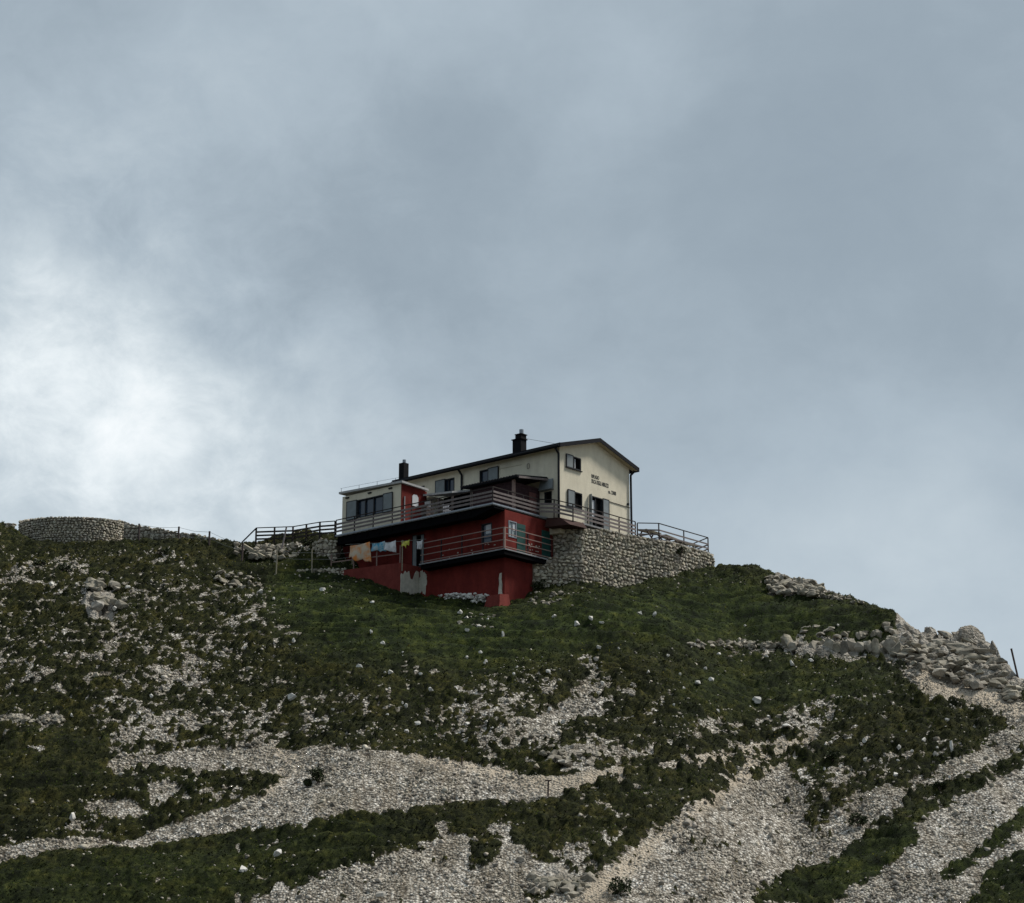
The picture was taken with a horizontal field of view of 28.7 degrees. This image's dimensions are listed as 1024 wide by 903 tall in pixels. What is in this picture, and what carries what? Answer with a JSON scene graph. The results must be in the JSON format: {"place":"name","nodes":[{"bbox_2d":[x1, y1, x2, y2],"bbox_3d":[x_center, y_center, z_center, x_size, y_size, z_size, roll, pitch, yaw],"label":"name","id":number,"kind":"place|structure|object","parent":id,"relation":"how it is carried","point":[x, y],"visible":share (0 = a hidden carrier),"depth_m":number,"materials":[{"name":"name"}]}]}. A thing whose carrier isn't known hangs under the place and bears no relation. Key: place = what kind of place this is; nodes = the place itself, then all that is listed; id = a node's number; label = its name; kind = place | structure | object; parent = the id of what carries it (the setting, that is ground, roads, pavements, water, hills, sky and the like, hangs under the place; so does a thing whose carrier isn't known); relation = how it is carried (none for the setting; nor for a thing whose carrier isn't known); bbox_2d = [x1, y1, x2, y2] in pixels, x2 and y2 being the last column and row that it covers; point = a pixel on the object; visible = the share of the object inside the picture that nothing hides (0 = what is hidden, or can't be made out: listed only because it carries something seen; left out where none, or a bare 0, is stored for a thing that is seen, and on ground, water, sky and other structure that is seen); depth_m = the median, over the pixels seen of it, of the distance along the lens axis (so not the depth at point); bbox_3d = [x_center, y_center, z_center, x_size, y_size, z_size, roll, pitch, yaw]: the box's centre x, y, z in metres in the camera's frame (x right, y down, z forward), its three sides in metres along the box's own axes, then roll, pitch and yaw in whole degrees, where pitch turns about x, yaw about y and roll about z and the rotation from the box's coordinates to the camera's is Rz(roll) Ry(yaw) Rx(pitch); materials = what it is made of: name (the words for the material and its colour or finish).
{"place":"outdoors","nodes":[
{"label":"outdoors","id":0,"kind":"place"},
{"bbox_2d":[421,506,433,516],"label":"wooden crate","id":1,"kind":"object","parent":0,"point":[428,514],"visible":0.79,"depth_m":146.78,"materials":[{"name":"wood"}]},
{"bbox_2d":[0,521,1023,902],"bbox_3d":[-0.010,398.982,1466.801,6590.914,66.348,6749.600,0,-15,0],"label":"ground","id":2,"kind":"structure","parent":0,"point":[452,651],"depth_m":118.36,"materials":[{"name":"green plant"}]},
{"bbox_2d":[4,523,16,527],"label":"stone wall","id":3,"kind":"structure","parent":2,"relation":"on","point":[10,524],"depth_m":157.28,"materials":[{"name":"grey stone"}]},
{"bbox_2d":[0,714,65,723],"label":"rock outcrop","id":4,"kind":"object","parent":2,"relation":"on","point":[59,719],"visible":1,"depth_m":120.00,"materials":[{"name":"grey stone"}]},
{"bbox_2d":[33,559,47,565],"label":"shrub","id":5,"kind":"object","parent":2,"relation":"on","point":[36,563],"visible":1,"depth_m":147.50,"materials":[{"name":"green plant"}]},
{"bbox_2d":[58,563,73,571],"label":"shrub","id":6,"kind":"object","parent":2,"relation":"on","point":[66,568],"visible":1,"depth_m":146.36,"materials":[{"name":"green plant"}]},
{"bbox_2d":[18,516,125,542],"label":"round stone wall","id":7,"kind":"structure","parent":2,"relation":"on","point":[64,529],"depth_m":156.44,"materials":[{"name":"grey stone"}]},
{"bbox_2d":[69,812,75,821],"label":"boulder","id":8,"kind":"object","parent":2,"relation":"on","point":[72,817],"visible":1,"depth_m":107.60,"materials":[{"name":"white stone"}]},
{"bbox_2d":[91,600,103,612],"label":"boulder","id":9,"kind":"object","parent":2,"relation":"on","point":[96,605],"visible":1,"depth_m":138.44,"materials":[{"name":"stone"}]},
{"bbox_2d":[83,577,128,609],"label":"rock outcrop","id":10,"kind":"object","parent":2,"relation":"on","point":[97,585],"visible":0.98,"depth_m":142.24,"materials":[{"name":"grey stone"}]},
{"bbox_2d":[154,547,170,554],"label":"shrub","id":11,"kind":"object","parent":2,"relation":"on","point":[166,551],"visible":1,"depth_m":149.99,"materials":[{"name":"green plant"}]},
{"bbox_2d":[123,522,221,540],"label":"stone wall","id":12,"kind":"structure","parent":2,"relation":"on","point":[131,531],"depth_m":155.70,"materials":[{"name":"grey stone"}]},
{"bbox_2d":[138,524,243,561],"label":"wire fence","id":13,"kind":"object","parent":2,"relation":"on","point":[178,527],"visible":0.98,"depth_m":154.29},
{"bbox_2d":[222,814,233,821],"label":"boulder","id":14,"kind":"object","parent":2,"relation":"on","point":[226,817],"visible":1,"depth_m":107.34,"materials":[{"name":"stone"}]},
{"bbox_2d":[212,569,252,593],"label":"rock outcrop","id":15,"kind":"object","parent":2,"relation":"on","point":[233,583],"visible":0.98,"depth_m":146.69,"materials":[{"name":"grey stone"}]},
{"bbox_2d":[239,865,247,871],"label":"boulder","id":16,"kind":"object","parent":2,"relation":"on","point":[242,868],"visible":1,"depth_m":101.77,"materials":[{"name":"white stone"}]},
{"bbox_2d":[233,542,260,559],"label":"stone rubble","id":17,"kind":"object","parent":2,"relation":"on","point":[252,556],"visible":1,"depth_m":151.97,"materials":[{"name":"grey stone"}]},
{"bbox_2d":[244,544,265,558],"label":"timber edging","id":18,"kind":"object","parent":2,"relation":"on","point":[249,548],"visible":0.86,"depth_m":152.06,"materials":[{"name":"grey wood"}]},
{"bbox_2d":[248,542,298,559],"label":"stone rubble","id":19,"kind":"object","parent":2,"relation":"on","point":[266,550],"visible":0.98,"depth_m":152.13,"materials":[{"name":"grey stone"}]},
{"bbox_2d":[281,527,286,548],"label":"leaning board","id":20,"kind":"object","parent":19,"relation":"on","point":[284,538],"visible":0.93,"depth_m":152.76,"materials":[{"name":"grey wood"}]},
{"bbox_2d":[273,849,281,856],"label":"boulder","id":21,"kind":"object","parent":2,"relation":"on","point":[277,852],"visible":1,"depth_m":102.87,"materials":[{"name":"white stone"}]},
{"bbox_2d":[242,521,335,543],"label":"walkway railing","id":22,"kind":"object","parent":2,"relation":"on","point":[293,533],"visible":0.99,"depth_m":153.63,"materials":[{"name":"brown metal"}]},
{"bbox_2d":[288,693,296,700],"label":"boulder","id":23,"kind":"object","parent":2,"relation":"on","point":[291,696],"visible":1,"depth_m":123.10,"materials":[{"name":"white stone"}]},
{"bbox_2d":[298,539,313,545],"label":"shrub","id":24,"kind":"object","parent":2,"relation":"on","point":[304,542],"visible":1,"depth_m":153.44,"materials":[{"name":"green plant"}]},
{"bbox_2d":[303,778,311,787],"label":"shrub","id":25,"kind":"object","parent":2,"relation":"on","point":[307,782],"visible":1,"depth_m":110.86,"materials":[{"name":"green plant"}]},
{"bbox_2d":[275,546,352,573],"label":"wire fence","id":26,"kind":"object","parent":2,"relation":"on","point":[311,552],"visible":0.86,"depth_m":150.02,"materials":[{"name":"grey wood"}]},
{"bbox_2d":[309,765,325,782],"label":"shrub","id":27,"kind":"object","parent":2,"relation":"on","point":[317,772],"visible":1,"depth_m":111.21,"materials":[{"name":"green plant"}]},
{"bbox_2d":[296,567,346,574],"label":"rubble edging","id":28,"kind":"object","parent":2,"relation":"on","point":[338,571],"visible":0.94,"depth_m":149.89,"materials":[{"name":"stone"}]},
{"bbox_2d":[312,539,340,560],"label":"stone pier","id":29,"kind":"structure","parent":2,"relation":"on","point":[328,548],"depth_m":151.96,"materials":[{"name":"grey stone"}]},
{"bbox_2d":[375,891,385,897],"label":"boulder","id":30,"kind":"object","parent":2,"relation":"on","point":[379,894],"visible":1,"depth_m":97.70,"materials":[{"name":"stone"}]},
{"bbox_2d":[438,592,489,603],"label":"stone rubble","id":31,"kind":"object","parent":2,"relation":"on","point":[468,596],"visible":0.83,"depth_m":142.28,"materials":[{"name":"white stone"}]},
{"bbox_2d":[457,612,495,628],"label":"stone rubble","id":32,"kind":"object","parent":2,"relation":"on","point":[480,614],"visible":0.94,"depth_m":135.78,"materials":[{"name":"grey stone"}]},
{"bbox_2d":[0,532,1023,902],"bbox_3d":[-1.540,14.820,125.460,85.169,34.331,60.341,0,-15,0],"label":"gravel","id":33,"kind":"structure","parent":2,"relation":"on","point":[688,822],"depth_m":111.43,"materials":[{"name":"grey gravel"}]},
{"bbox_2d":[0,520,1023,902],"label":"grass","id":34,"kind":"structure","parent":2,"relation":"on","point":[678,670],"depth_m":122.62,"materials":[{"name":"green plant"}]},
{"bbox_2d":[331,429,709,606],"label":"mountain hut","id":35,"kind":"object","parent":2,"relation":"on","point":[499,525],"visible":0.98,"depth_m":147.21,"materials":[{"name":"paint"}]},
{"bbox_2d":[346,492,392,520],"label":"window","id":36,"kind":"structure","parent":35,"relation":"in","point":[385,501],"depth_m":152.22,"materials":[{"name":"black glass"}]},
{"bbox_2d":[412,534,423,566],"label":"door","id":37,"kind":"structure","parent":35,"relation":"in","point":[415,552],"depth_m":147.72,"materials":[{"name":"grey wood"}]},
{"bbox_2d":[435,478,453,492],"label":"window","id":38,"kind":"structure","parent":35,"relation":"in","point":[443,485],"depth_m":154.28,"materials":[{"name":"grey glass"}]},
{"bbox_2d":[481,522,491,542],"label":"window","id":39,"kind":"structure","parent":35,"relation":"in","point":[487,526],"depth_m":143.63,"materials":[{"name":"grey glass"}]},
{"bbox_2d":[479,466,498,482],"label":"window","id":40,"kind":"structure","parent":35,"relation":"in","point":[491,473],"depth_m":151.30,"materials":[{"name":"grey glass"}]},
{"bbox_2d":[508,520,516,538],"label":"window","id":41,"kind":"structure","parent":35,"relation":"in","point":[511,524],"depth_m":143.18,"materials":[{"name":"metal"}]},
{"bbox_2d":[517,523,525,552],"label":"door","id":42,"kind":"structure","parent":35,"relation":"in","point":[521,527],"depth_m":143.67,"materials":[{"name":"green paint"}]},
{"bbox_2d":[529,492,535,513],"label":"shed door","id":43,"kind":"structure","parent":35,"relation":"in","point":[531,494],"depth_m":146.64,"materials":[{"name":"wood"}]},
{"bbox_2d":[542,530,549,558],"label":"door","id":44,"kind":"structure","parent":35,"relation":"in","point":[546,534],"depth_m":145.71,"materials":[{"name":"green paint"}]},
{"bbox_2d":[566,453,580,470],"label":"window","id":45,"kind":"structure","parent":35,"relation":"in","point":[571,461],"depth_m":148.12,"materials":[{"name":"grey wood"}]},
{"bbox_2d":[567,489,581,508],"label":"window","id":46,"kind":"structure","parent":35,"relation":"in","point":[573,497],"depth_m":147.50,"materials":[{"name":"grey wood"}]},
{"bbox_2d":[589,494,591,524],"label":"door leaf","id":47,"kind":"structure","parent":35,"relation":"in","point":[590,495],"depth_m":148.64,"materials":[{"name":"grey wood"}]},
{"bbox_2d":[592,496,609,529],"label":"door","id":48,"kind":"structure","parent":35,"relation":"in","point":[597,502],"depth_m":149.90,"materials":[{"name":"grey wood"}]},
{"bbox_2d":[516,856,525,861],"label":"boulder","id":49,"kind":"object","parent":2,"relation":"on","point":[520,859],"visible":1,"depth_m":101.86,"materials":[{"name":"stone"}]},
{"bbox_2d":[530,579,546,589],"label":"shrub","id":50,"kind":"object","parent":2,"relation":"on","point":[539,585],"visible":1,"depth_m":143.50,"materials":[{"name":"green plant"}]},
{"bbox_2d":[545,780,551,796],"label":"trail post","id":51,"kind":"object","parent":2,"relation":"on","point":[548,787],"visible":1,"depth_m":110.00,"materials":[{"name":"brown wood"}]},
{"bbox_2d":[527,590,578,605],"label":"stone rubble","id":52,"kind":"object","parent":2,"relation":"on","point":[560,592],"visible":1,"depth_m":140.64,"materials":[{"name":"grey stone"}]},
{"bbox_2d":[526,871,596,896],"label":"rock outcrop","id":53,"kind":"object","parent":2,"relation":"on","point":[567,885],"visible":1,"depth_m":99.59,"materials":[{"name":"grey stone"}]},
{"bbox_2d":[533,749,601,768],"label":"rock outcrop","id":54,"kind":"object","parent":2,"relation":"on","point":[556,755],"visible":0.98,"depth_m":114.33,"materials":[{"name":"grey stone"}]},
{"bbox_2d":[558,759,568,764],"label":"boulder","id":55,"kind":"object","parent":54,"relation":"on","point":[562,761],"visible":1,"depth_m":113.25,"materials":[{"name":"stone"}]},
{"bbox_2d":[553,529,583,557],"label":"stone retaining wall","id":56,"kind":"structure","parent":2,"relation":"on","point":[561,542],"depth_m":145.86,"materials":[{"name":"grey stone"}]},
{"bbox_2d":[607,877,631,895],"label":"shrub","id":57,"kind":"object","parent":2,"relation":"on","point":[622,886],"visible":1,"depth_m":99.02,"materials":[{"name":"green plant"}]},
{"bbox_2d":[532,528,714,589],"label":"stone retaining wall","id":58,"kind":"structure","parent":2,"relation":"on","point":[616,559],"depth_m":147.41,"materials":[{"name":"grey stone"}]},
{"bbox_2d":[636,531,662,539],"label":"picnic table","id":59,"kind":"object","parent":58,"relation":"on","point":[650,532],"visible":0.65,"depth_m":151.68,"materials":[{"name":"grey wood"}]},
{"bbox_2d":[657,534,682,542],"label":"picnic table","id":60,"kind":"object","parent":58,"relation":"on","point":[669,539],"visible":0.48,"depth_m":153.33,"materials":[{"name":"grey wood"}]},
{"bbox_2d":[637,522,708,551],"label":"terrace railing","id":61,"kind":"object","parent":58,"relation":"on","point":[683,537],"visible":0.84,"depth_m":152.30,"materials":[{"name":"grey metal"}]},
{"bbox_2d":[676,546,685,555],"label":"shrub","id":62,"kind":"object","parent":58,"relation":"attached to","point":[680,551],"visible":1,"depth_m":151.62,"materials":[{"name":"green plant"}]},
{"bbox_2d":[672,541,698,547],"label":"picnic table","id":63,"kind":"object","parent":58,"relation":"on","point":[687,544],"visible":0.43,"depth_m":155.20,"materials":[{"name":"grey wood"}]},
{"bbox_2d":[687,639,785,648],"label":"rock outcrop","id":64,"kind":"object","parent":2,"relation":"on","point":[751,643],"visible":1,"depth_m":136.59,"materials":[{"name":"grey stone"}]},
{"bbox_2d":[752,697,760,702],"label":"boulder","id":65,"kind":"object","parent":2,"relation":"on","point":[756,699],"visible":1,"depth_m":128.16,"materials":[{"name":"white stone"}]},
{"bbox_2d":[764,575,824,597],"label":"stone heap","id":66,"kind":"object","parent":2,"relation":"on","point":[802,587],"visible":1,"depth_m":146.22,"materials":[{"name":"grey stone"}]},
{"bbox_2d":[824,750,840,760],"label":"shrub","id":67,"kind":"object","parent":2,"relation":"on","point":[832,755],"visible":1,"depth_m":118.82,"materials":[{"name":"green plant"}]},
{"bbox_2d":[780,625,902,654],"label":"rock ledge","id":68,"kind":"object","parent":2,"relation":"on","point":[889,645],"visible":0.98,"depth_m":135.07,"materials":[{"name":"grey stone"}]},
{"bbox_2d":[820,593,863,603],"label":"stone heap","id":69,"kind":"object","parent":2,"relation":"on","point":[833,596],"visible":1,"depth_m":143.85,"materials":[{"name":"grey stone"}]},
{"bbox_2d":[848,812,868,825],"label":"shrub","id":70,"kind":"object","parent":2,"relation":"on","point":[863,821],"visible":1,"depth_m":110.91,"materials":[{"name":"green plant"}]},
{"bbox_2d":[932,781,945,789],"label":"shrub","id":71,"kind":"object","parent":2,"relation":"on","point":[941,784],"visible":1,"depth_m":113.81,"materials":[{"name":"green plant"}]},
{"bbox_2d":[881,622,1021,702],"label":"rock outcrop","id":72,"kind":"object","parent":2,"relation":"on","point":[955,664],"visible":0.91,"depth_m":130.69,"materials":[{"name":"grey stone"}]},
{"bbox_2d":[1010,648,1018,677],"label":"marker post","id":73,"kind":"object","parent":2,"relation":"on","point":[1013,658],"visible":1,"depth_m":128.73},
{"bbox_2d":[0,0,1023,678],"label":"sky","id":74,"kind":"structure","parent":0,"point":[260,260],"materials":[{"name":"grey"}]},
{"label":"line pole","id":75,"kind":"object","parent":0,"visible":0},
{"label":"washing line","id":76,"kind":"object","parent":75,"relation":"attached to","visible":0},
{"bbox_2d":[349,542,370,561],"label":"bedspread","id":77,"kind":"object","parent":76,"relation":"hanging from","point":[360,552],"visible":1,"depth_m":148.82,"materials":[{"name":"orange fabric"}]},
{"bbox_2d":[371,541,385,551],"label":"towel","id":78,"kind":"object","parent":76,"relation":"hanging from","point":[378,546],"visible":1,"depth_m":147.71,"materials":[{"name":"blue fabric"}]},
{"bbox_2d":[384,540,395,551],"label":"sheet","id":79,"kind":"object","parent":76,"relation":"hanging from","point":[390,546],"visible":1,"depth_m":146.82,"materials":[{"name":"white fabric"}]},
{"bbox_2d":[401,540,408,547],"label":"shirt","id":80,"kind":"object","parent":76,"relation":"hanging from","point":[404,543],"visible":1,"depth_m":145.89,"materials":[{"name":"yellow fabric"}]},
{"bbox_2d":[417,541,421,548],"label":"hand towel","id":81,"kind":"object","parent":76,"relation":"hanging from","point":[419,544],"visible":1,"depth_m":144.95,"materials":[{"name":"white fabric"}]}
]}

